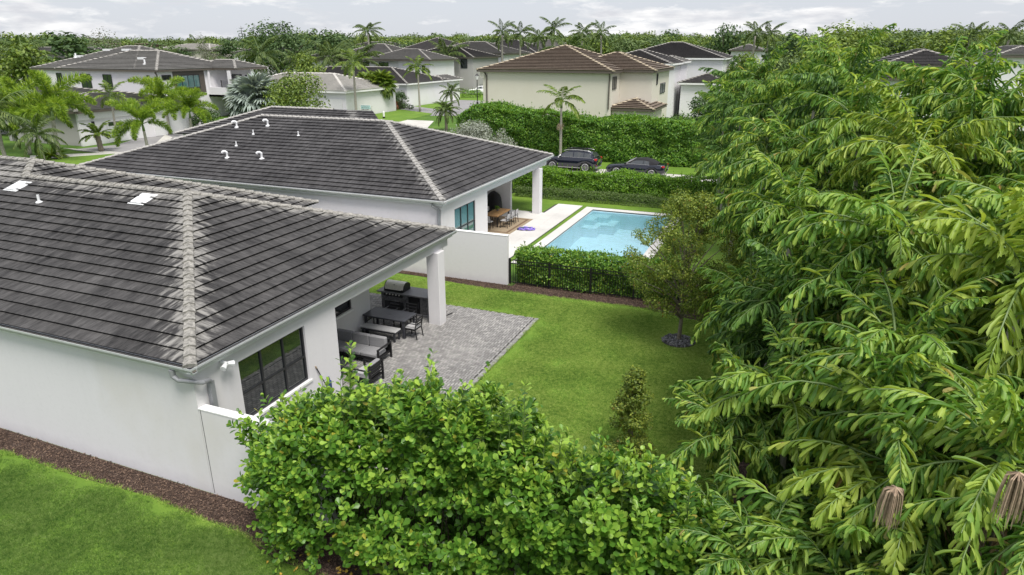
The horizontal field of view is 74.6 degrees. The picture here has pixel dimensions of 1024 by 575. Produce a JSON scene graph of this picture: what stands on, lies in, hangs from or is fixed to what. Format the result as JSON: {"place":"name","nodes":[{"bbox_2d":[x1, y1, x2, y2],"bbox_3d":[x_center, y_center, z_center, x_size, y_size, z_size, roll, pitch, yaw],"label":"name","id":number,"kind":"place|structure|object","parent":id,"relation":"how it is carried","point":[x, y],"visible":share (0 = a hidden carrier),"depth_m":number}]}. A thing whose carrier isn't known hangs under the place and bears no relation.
{"place":"outdoors","nodes":[
{"label":"outdoors","id":0,"kind":"place"},
{"bbox_2d":[46,154,112,164],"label":"lawn","id":1,"kind":"structure","parent":0,"point":[76,160],"depth_m":66.67},
{"bbox_2d":[71,122,200,152],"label":"driveway","id":2,"kind":"structure","parent":0,"point":[128,145],"depth_m":76.23},
{"bbox_2d":[0,273,756,574],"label":"lawn","id":3,"kind":"structure","parent":0,"point":[158,508],"depth_m":17.27},
{"bbox_2d":[0,455,310,574],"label":"grass","id":4,"kind":"structure","parent":3,"relation":"on","point":[221,551],"depth_m":15.28},
{"bbox_2d":[226,340,817,574],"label":"clusia hedge","id":5,"kind":"object","parent":3,"relation":"on","point":[435,451],"visible":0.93,"depth_m":12.33},
{"bbox_2d":[357,276,748,568],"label":"grass","id":6,"kind":"structure","parent":3,"relation":"on","point":[565,310],"depth_m":23.76},
{"bbox_2d":[604,365,656,461],"bbox_3d":[3.216,3.388,17.787,1.498,2.938,1.777,8,21,21],"label":"young shrub","id":7,"kind":"object","parent":3,"relation":"on","point":[631,400],"visible":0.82,"depth_m":17.59},
{"bbox_2d":[620,188,748,339],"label":"garden tree","id":8,"kind":"object","parent":3,"relation":"on","point":[700,210],"visible":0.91,"depth_m":23.86},
{"bbox_2d":[375,110,431,121],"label":"lawn","id":9,"kind":"structure","parent":0,"point":[399,115],"depth_m":109.76},
{"bbox_2d":[332,48,371,109],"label":"christmas palm","id":10,"kind":"object","parent":9,"relation":"on","point":[352,65],"visible":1,"depth_m":101.72},
{"bbox_2d":[402,55,432,111],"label":"christmas palm","id":11,"kind":"object","parent":9,"relation":"on","point":[416,67],"visible":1,"depth_m":113.98},
{"bbox_2d":[339,293,538,471],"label":"patio","id":12,"kind":"structure","parent":0,"point":[466,343],"depth_m":25.11},
{"bbox_2d":[337,328,391,359],"bbox_3d":[-5.524,2.095,24.079,2.310,0.800,0.880,8,21,21],"label":"sofa","id":13,"kind":"object","parent":12,"relation":"on","point":[371,346],"visible":0.77,"depth_m":23.97},
{"bbox_2d":[351,357,384,383],"bbox_3d":[-4.786,2.753,22.237,0.770,0.800,0.800,8,21,21],"label":"armchair","id":14,"kind":"object","parent":12,"relation":"on","point":[374,368],"visible":0.79,"depth_m":22.06},
{"bbox_2d":[360,322,400,342],"bbox_3d":[-5.002,1.717,25.657,1.560,0.450,0.420,8,21,21],"label":"dining bench","id":15,"kind":"object","parent":12,"relation":"on","point":[393,331],"visible":0.93,"depth_m":25.51},
{"bbox_2d":[363,307,416,338],"bbox_3d":[-4.744,1.369,26.201,1.860,0.740,0.920,8,21,21],"label":"dining table","id":16,"kind":"object","parent":12,"relation":"on","point":[378,313],"visible":0.98,"depth_m":26.02},
{"bbox_2d":[377,286,428,317],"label":"grill island","id":17,"kind":"structure","parent":12,"relation":"on","point":[416,295],"depth_m":27.87},
{"bbox_2d":[384,279,409,297],"bbox_3d":[-4.832,0.018,28.176,0.950,0.568,0.685,8,21,21],"label":"gas grill","id":18,"kind":"object","parent":17,"relation":"in","point":[395,286],"visible":1,"depth_m":28.00},
{"bbox_2d":[0,83,985,320],"bbox_3d":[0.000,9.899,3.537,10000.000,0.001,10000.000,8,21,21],"label":"ground","id":19,"kind":"structure","parent":0,"point":[8,147],"depth_m":74.88},
{"bbox_2d":[0,90,35,155],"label":"coconut palm","id":20,"kind":"object","parent":19,"relation":"on","point":[3,115],"visible":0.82,"depth_m":58.96},
{"bbox_2d":[0,42,57,85],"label":"broadleaf tree","id":21,"kind":"object","parent":19,"relation":"on","point":[15,60],"visible":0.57,"depth_m":115.91},
{"bbox_2d":[0,35,57,83],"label":"coconut palm","id":22,"kind":"object","parent":19,"relation":"on","point":[23,41],"visible":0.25,"depth_m":122.06},
{"bbox_2d":[5,113,67,159],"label":"coconut palm","id":23,"kind":"object","parent":19,"relation":"on","point":[38,144],"visible":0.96,"depth_m":58.55},
{"bbox_2d":[0,75,72,154],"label":"foxtail palm","id":24,"kind":"object","parent":19,"relation":"on","point":[4,82],"visible":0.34,"depth_m":67.15},
{"bbox_2d":[3,69,96,158],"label":"foxtail palm","id":25,"kind":"object","parent":19,"relation":"on","point":[62,102],"visible":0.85,"depth_m":65.31},
{"bbox_2d":[36,30,111,65],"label":"broadleaf tree","id":26,"kind":"object","parent":19,"relation":"on","point":[71,46],"visible":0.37,"depth_m":150.06},
{"bbox_2d":[77,120,117,150],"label":"palm","id":27,"kind":"object","parent":19,"relation":"on","point":[96,132],"visible":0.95,"depth_m":71.11},
{"bbox_2d":[1,86,200,146],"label":"house","id":28,"kind":"structure","parent":19,"relation":"on","point":[72,136],"depth_m":78.32},
{"bbox_2d":[154,113,189,135],"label":"garage door","id":29,"kind":"structure","parent":28,"relation":"in","point":[181,124],"depth_m":86.12},
{"bbox_2d":[86,80,126,139],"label":"christmas palm","id":30,"kind":"object","parent":19,"relation":"on","point":[112,95],"visible":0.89,"depth_m":74.36},
{"bbox_2d":[104,97,173,146],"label":"foxtail palm","id":31,"kind":"object","parent":19,"relation":"on","point":[131,107],"visible":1,"depth_m":65.61},
{"bbox_2d":[27,45,266,116],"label":"house","id":32,"kind":"structure","parent":19,"relation":"on","point":[116,65],"depth_m":103.88},
{"bbox_2d":[127,75,197,134],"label":"foxtail palm","id":33,"kind":"object","parent":19,"relation":"on","point":[154,86],"visible":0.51,"depth_m":83.10},
{"bbox_2d":[155,87,218,126],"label":"foxtail palm","id":34,"kind":"object","parent":19,"relation":"on","point":[191,102],"visible":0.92,"depth_m":77.08},
{"bbox_2d":[161,43,241,58],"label":"house","id":35,"kind":"structure","parent":19,"relation":"on","point":[191,46],"depth_m":214.51},
{"bbox_2d":[0,155,456,492],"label":"house","id":36,"kind":"structure","parent":19,"relation":"on","point":[143,318],"depth_m":19.06},
{"bbox_2d":[238,327,307,415],"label":"window","id":37,"kind":"structure","parent":36,"relation":"in","point":[281,365],"depth_m":18.45},
{"bbox_2d":[221,71,280,116],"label":"fan palm","id":38,"kind":"object","parent":19,"relation":"on","point":[245,94],"visible":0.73,"depth_m":100.03},
{"bbox_2d":[230,32,287,75],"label":"coconut palm","id":39,"kind":"object","parent":19,"relation":"on","point":[267,56],"visible":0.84,"depth_m":153.88},
{"bbox_2d":[198,404,337,529],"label":"privacy wall","id":40,"kind":"structure","parent":19,"relation":"on","point":[226,453],"depth_m":16.07},
{"bbox_2d":[0,428,544,574],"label":"mulch bed","id":41,"kind":"object","parent":19,"relation":"on","point":[338,562],"visible":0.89,"depth_m":16.79},
{"bbox_2d":[230,17,318,74],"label":"broadleaf tree","id":42,"kind":"object","parent":19,"relation":"on","point":[287,38],"visible":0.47,"depth_m":181.23},
{"bbox_2d":[259,65,330,108],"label":"bushy tree","id":43,"kind":"object","parent":19,"relation":"on","point":[294,90],"visible":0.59,"depth_m":86.85},
{"bbox_2d":[291,51,326,72],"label":"broadleaf tree","id":44,"kind":"object","parent":19,"relation":"on","point":[306,64],"visible":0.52,"depth_m":126.69},
{"bbox_2d":[78,106,553,231],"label":"house","id":45,"kind":"structure","parent":19,"relation":"on","point":[363,162],"depth_m":38.27},
{"bbox_2d":[454,200,474,230],"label":"window","id":46,"kind":"structure","parent":45,"relation":"in","point":[465,214],"depth_m":35.18},
{"bbox_2d":[294,27,355,54],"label":"broadleaf tree","id":47,"kind":"object","parent":19,"relation":"on","point":[329,38],"visible":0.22,"depth_m":193.31},
{"bbox_2d":[305,39,353,67],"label":"coconut palm","id":48,"kind":"object","parent":19,"relation":"on","point":[330,60],"visible":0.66,"depth_m":149.93},
{"bbox_2d":[269,72,398,113],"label":"house","id":49,"kind":"structure","parent":19,"relation":"on","point":[339,93],"depth_m":109.30},
{"bbox_2d":[332,43,384,69],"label":"coconut palm","id":50,"kind":"object","parent":19,"relation":"on","point":[369,54],"visible":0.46,"depth_m":138.16},
{"bbox_2d":[366,69,397,98],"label":"fan palm","id":51,"kind":"object","parent":19,"relation":"on","point":[383,78],"visible":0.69,"depth_m":113.67},
{"bbox_2d":[319,66,450,106],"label":"house","id":52,"kind":"structure","parent":19,"relation":"on","point":[430,90],"depth_m":130.86},
{"bbox_2d":[318,43,463,100],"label":"house","id":53,"kind":"structure","parent":19,"relation":"on","point":[394,56],"depth_m":148.42},
{"bbox_2d":[432,99,462,130],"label":"date palm","id":54,"kind":"object","parent":19,"relation":"on","point":[446,112],"visible":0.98,"depth_m":88.59},
{"bbox_2d":[429,38,467,64],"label":"coconut palm","id":55,"kind":"object","parent":19,"relation":"on","point":[446,49],"visible":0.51,"depth_m":159.04},
{"bbox_2d":[404,229,508,284],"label":"privacy wall","id":56,"kind":"structure","parent":19,"relation":"on","point":[476,255],"depth_m":31.68},
{"bbox_2d":[427,46,500,93],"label":"house","id":57,"kind":"structure","parent":19,"relation":"on","point":[470,63],"depth_m":160.15},
{"bbox_2d":[441,119,517,145],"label":"silver shrub","id":58,"kind":"object","parent":19,"relation":"on","point":[478,130],"visible":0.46,"depth_m":65.04},
{"bbox_2d":[452,41,531,62],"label":"house","id":59,"kind":"structure","parent":19,"relation":"on","point":[492,48],"depth_m":181.73},
{"bbox_2d":[488,18,514,61],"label":"royal palm","id":60,"kind":"object","parent":19,"relation":"on","point":[502,33],"visible":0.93,"depth_m":168.19},
{"bbox_2d":[0,25,1023,69],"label":"distant wood","id":61,"kind":"object","parent":19,"relation":"on","point":[647,40],"visible":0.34,"depth_m":234.91},
{"bbox_2d":[506,21,535,56],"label":"royal palm","id":62,"kind":"object","parent":19,"relation":"on","point":[520,35],"visible":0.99,"depth_m":167.77},
{"bbox_2d":[536,84,585,153],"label":"christmas palm","id":63,"kind":"object","parent":19,"relation":"on","point":[571,105],"visible":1,"depth_m":63.02},
{"bbox_2d":[476,44,674,121],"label":"house","id":64,"kind":"structure","parent":19,"relation":"on","point":[618,82],"depth_m":86.31},
{"bbox_2d":[454,99,720,167],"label":"clipped hedge","id":65,"kind":"object","parent":19,"relation":"on","point":[617,138],"visible":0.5,"depth_m":65.14},
{"bbox_2d":[398,270,778,323],"bbox_3d":[-1.186,-0.445,32.439,26.500,0.001,3.300,8,21,21],"label":"mulch bed","id":66,"kind":"object","parent":19,"relation":"on","point":[604,296],"visible":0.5,"depth_m":30.31},
{"bbox_2d":[513,241,800,307],"bbox_3d":[6.601,-0.452,29.735,13.748,2.119,2.086,8,21,21],"label":"clipped hedge","id":67,"kind":"object","parent":66,"relation":"on","point":[577,258],"visible":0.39,"depth_m":30.46},
{"bbox_2d":[511,207,677,263],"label":"swimming pool","id":68,"kind":"structure","parent":19,"relation":"in","point":[594,228],"depth_m":43.95},
{"bbox_2d":[509,258,721,308],"bbox_3d":[6.250,0.066,29.123,13.704,1.280,0.314,8,21,21],"label":"picket fence","id":69,"kind":"object","parent":19,"relation":"on","point":[591,272],"visible":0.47,"depth_m":30.32},
{"bbox_2d":[514,163,732,208],"bbox_3d":[9.995,-7.191,48.002,21.335,2.584,2.091,8,21,21],"label":"clipped hedge","id":70,"kind":"object","parent":19,"relation":"on","point":[625,181],"visible":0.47,"depth_m":48.25},
{"bbox_2d":[605,35,642,52],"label":"broadleaf tree","id":71,"kind":"object","parent":19,"relation":"on","point":[624,45],"visible":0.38,"depth_m":165.24},
{"bbox_2d":[627,49,689,117],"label":"house","id":72,"kind":"structure","parent":19,"relation":"on","point":[673,87],"depth_m":105.22},
{"bbox_2d":[661,333,695,347],"bbox_3d":[6.319,1.985,25.501,1.290,0.170,1.263,8,21,21],"label":"stone ring","id":73,"kind":"object","parent":19,"relation":"on","point":[671,340],"visible":0.88,"depth_m":25.34},
{"bbox_2d":[645,42,732,78],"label":"house","id":74,"kind":"structure","parent":19,"relation":"on","point":[699,56],"depth_m":122.13},
{"bbox_2d":[670,95,721,125],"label":"dark tree","id":75,"kind":"object","parent":19,"relation":"on","point":[699,101],"visible":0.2,"depth_m":73.49},
{"bbox_2d":[677,72,719,117],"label":"house","id":76,"kind":"structure","parent":19,"relation":"on","point":[691,86],"depth_m":105.91},
{"bbox_2d":[638,465,772,574],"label":"broadleaf palm","id":77,"kind":"object","parent":19,"relation":"on","point":[757,510],"visible":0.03,"depth_m":12.80},
{"bbox_2d":[690,79,753,233],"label":"broadleaf palm","id":78,"kind":"object","parent":19,"relation":"on","point":[712,130],"visible":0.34,"depth_m":38.04},
{"bbox_2d":[701,23,750,54],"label":"broadleaf tree","id":79,"kind":"object","parent":19,"relation":"on","point":[726,38],"visible":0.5,"depth_m":178.51},
{"bbox_2d":[692,55,764,210],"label":"broadleaf palm","id":80,"kind":"object","parent":19,"relation":"on","point":[715,72],"visible":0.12,"depth_m":41.87},
{"bbox_2d":[696,76,783,262],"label":"broadleaf palm","id":81,"kind":"object","parent":19,"relation":"on","point":[731,105],"visible":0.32,"depth_m":32.55},
{"bbox_2d":[710,40,791,106],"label":"broadleaf palm","id":82,"kind":"object","parent":19,"relation":"on","point":[758,70],"visible":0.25,"depth_m":37.91},
{"bbox_2d":[736,21,770,57],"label":"royal palm","id":83,"kind":"object","parent":19,"relation":"on","point":[759,33],"visible":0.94,"depth_m":154.57},
{"bbox_2d":[662,309,861,504],"bbox_3d":[5.193,3.265,13.909,4.107,5.550,4.543,8,21,21],"label":"broadleaf palm","id":84,"kind":"object","parent":19,"relation":"on","point":[770,423],"visible":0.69,"depth_m":13.05},
{"bbox_2d":[709,95,814,333],"bbox_3d":[9.055,-2.300,24.090,4.088,9.141,4.984,8,21,21],"label":"broadleaf palm","id":85,"kind":"object","parent":19,"relation":"on","point":[748,136],"visible":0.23,"depth_m":23.12},
{"bbox_2d":[708,57,818,259],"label":"broadleaf palm","id":86,"kind":"object","parent":19,"relation":"on","point":[779,87],"visible":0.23,"depth_m":26.77},
{"bbox_2d":[690,147,855,371],"bbox_3d":[7.148,0.386,18.140,4.383,8.107,4.808,8,21,21],"label":"broadleaf palm","id":87,"kind":"object","parent":19,"relation":"on","point":[791,198],"visible":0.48,"depth_m":17.35},
{"bbox_2d":[761,28,808,63],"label":"broadleaf tree","id":88,"kind":"object","parent":19,"relation":"on","point":[793,43],"visible":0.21,"depth_m":147.51},
{"bbox_2d":[702,108,868,365],"bbox_3d":[8.280,-0.987,21.006,4.601,8.745,4.425,8,21,21],"label":"broadleaf palm","id":89,"kind":"object","parent":19,"relation":"on","point":[743,165],"visible":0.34,"depth_m":19.91},
{"bbox_2d":[731,333,861,515],"bbox_3d":[8.740,4.288,19.188,4.450,0.001,15.400,8,21,21],"label":"mulch bed","id":90,"kind":"object","parent":19,"relation":"on","point":[743,469],"depth_m":17.62},
{"bbox_2d":[745,59,943,335],"bbox_3d":[9.312,-1.239,19.496,4.930,10.245,5.248,8,21,21],"label":"broadleaf palm","id":91,"kind":"object","parent":90,"relation":"on","point":[840,130],"visible":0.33,"depth_m":18.28},
{"bbox_2d":[757,137,1016,444],"bbox_3d":[7.292,1.472,14.014,4.275,8.829,4.132,8,21,21],"label":"broadleaf palm","id":92,"kind":"object","parent":90,"relation":"on","point":[873,224],"visible":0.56,"depth_m":12.77},
{"bbox_2d":[705,234,890,458],"bbox_3d":[6.516,1.921,15.791,3.996,6.794,4.292,8,21,21],"label":"broadleaf palm","id":93,"kind":"object","parent":19,"relation":"on","point":[749,312],"visible":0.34,"depth_m":15.42},
{"bbox_2d":[771,33,852,138],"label":"broadleaf palm","id":94,"kind":"object","parent":19,"relation":"on","point":[780,75],"visible":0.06,"depth_m":30.95},
{"bbox_2d":[669,466,971,574],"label":"broadleaf palm","id":95,"kind":"object","parent":19,"relation":"on","point":[758,549],"visible":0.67,"depth_m":9.99},
{"bbox_2d":[725,500,932,574],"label":"broadleaf palm","id":96,"kind":"object","parent":19,"relation":"on","point":[819,559],"visible":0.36,"depth_m":9.65},
{"bbox_2d":[762,55,922,209],"bbox_3d":[10.690,-2.478,22.907,4.737,10.281,5.406,8,21,21],"label":"broadleaf palm","id":97,"kind":"object","parent":19,"relation":"on","point":[826,83],"visible":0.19,"depth_m":21.26},
{"bbox_2d":[797,27,887,119],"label":"broadleaf palm","id":98,"kind":"object","parent":19,"relation":"on","point":[833,40],"visible":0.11,"depth_m":35.50},
{"bbox_2d":[787,18,908,60],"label":"broadleaf tree","id":99,"kind":"object","parent":19,"relation":"on","point":[851,40],"visible":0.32,"depth_m":124.92},
{"bbox_2d":[789,23,909,177],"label":"broadleaf palm","id":100,"kind":"object","parent":19,"relation":"on","point":[853,54],"visible":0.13,"depth_m":25.60},
{"bbox_2d":[737,261,1023,545],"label":"broadleaf palm","id":101,"kind":"object","parent":19,"relation":"on","point":[925,338],"visible":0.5,"depth_m":10.36},
{"bbox_2d":[747,364,1020,574],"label":"broadleaf palm","id":102,"kind":"object","parent":19,"relation":"on","point":[841,473],"visible":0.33,"depth_m":9.82},
{"bbox_2d":[790,358,1023,574],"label":"broadleaf palm","id":103,"kind":"object","parent":19,"relation":"on","point":[990,485],"visible":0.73,"depth_m":8.77},
{"bbox_2d":[866,48,976,114],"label":"house","id":104,"kind":"structure","parent":19,"relation":"on","point":[923,57],"depth_m":78.00},
{"bbox_2d":[822,78,1023,333],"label":"broadleaf palm","id":105,"kind":"object","parent":19,"relation":"on","point":[944,160],"visible":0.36,"depth_m":15.12},
{"bbox_2d":[864,29,1023,288],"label":"broadleaf palm","id":106,"kind":"object","parent":19,"relation":"on","point":[915,87],"visible":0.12,"depth_m":20.81},
{"bbox_2d":[890,22,1002,60],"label":"broadleaf tree","id":107,"kind":"object","parent":19,"relation":"on","point":[935,47],"visible":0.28,"depth_m":129.81},
{"bbox_2d":[876,44,1023,354],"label":"broadleaf palm","id":108,"kind":"object","parent":19,"relation":"on","point":[976,101],"visible":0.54,"depth_m":16.10},
{"bbox_2d":[886,186,1023,528],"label":"broadleaf palm","id":109,"kind":"object","parent":19,"relation":"on","point":[976,237],"visible":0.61,"depth_m":10.30},
{"bbox_2d":[949,21,994,59],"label":"royal palm","id":110,"kind":"object","parent":19,"relation":"on","point":[970,37],"visible":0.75,"depth_m":125.34},
{"bbox_2d":[922,168,1023,409],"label":"broadleaf palm","id":111,"kind":"object","parent":19,"relation":"on","point":[987,197],"visible":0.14,"depth_m":12.19},
{"bbox_2d":[950,146,1023,409],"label":"broadleaf palm","id":112,"kind":"object","parent":19,"relation":"on","point":[1009,182],"visible":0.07,"depth_m":14.45},
{"bbox_2d":[970,45,1023,130],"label":"house","id":113,"kind":"structure","parent":19,"relation":"on","point":[1014,53],"depth_m":88.35},
{"bbox_2d":[984,19,1023,46],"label":"royal palm","id":114,"kind":"object","parent":19,"relation":"on","point":[1014,32],"visible":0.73,"depth_m":114.61},
{"bbox_2d":[0,0,1023,41],"label":"sky","id":115,"kind":"structure","parent":0,"point":[147,19]},
{"bbox_2d":[400,120,716,182],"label":"road","id":116,"kind":"structure","parent":0,"point":[423,123],"depth_m":94.58},
{"bbox_2d":[546,147,601,170],"bbox_3d":[5.500,-11.789,61.227,5.154,1.973,2.420,8,21,22],"label":"parked car","id":117,"kind":"object","parent":116,"relation":"on","point":[579,157],"visible":0.85,"depth_m":60.25},
{"bbox_2d":[606,157,668,174],"bbox_3d":[10.878,-10.574,58.514,5.154,1.511,2.420,8,21,22],"label":"parked car","id":118,"kind":"object","parent":116,"relation":"on","point":[648,164],"visible":0.75,"depth_m":57.58},
{"bbox_2d":[512,193,736,272],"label":"pool lawn","id":119,"kind":"structure","parent":0,"point":[524,203],"depth_m":47.09},
{"bbox_2d":[489,204,581,257],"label":"pool deck","id":120,"kind":"structure","parent":119,"relation":"on","point":[546,221],"depth_m":42.68},
{"bbox_2d":[488,216,532,233],"bbox_3d":[-0.945,-4.010,42.337,3.360,0.012,4.050,8,21,21],"label":"outdoor rug","id":121,"kind":"object","parent":120,"relation":"on","point":[493,228],"visible":0.44,"depth_m":41.92},
{"bbox_2d":[514,183,730,209],"bbox_3d":[7.650,-6.402,47.734,15.925,1.074,1.350,8,21,21],"label":"fence","id":122,"kind":"object","parent":119,"relation":"on","point":[592,192],"visible":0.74,"depth_m":48.16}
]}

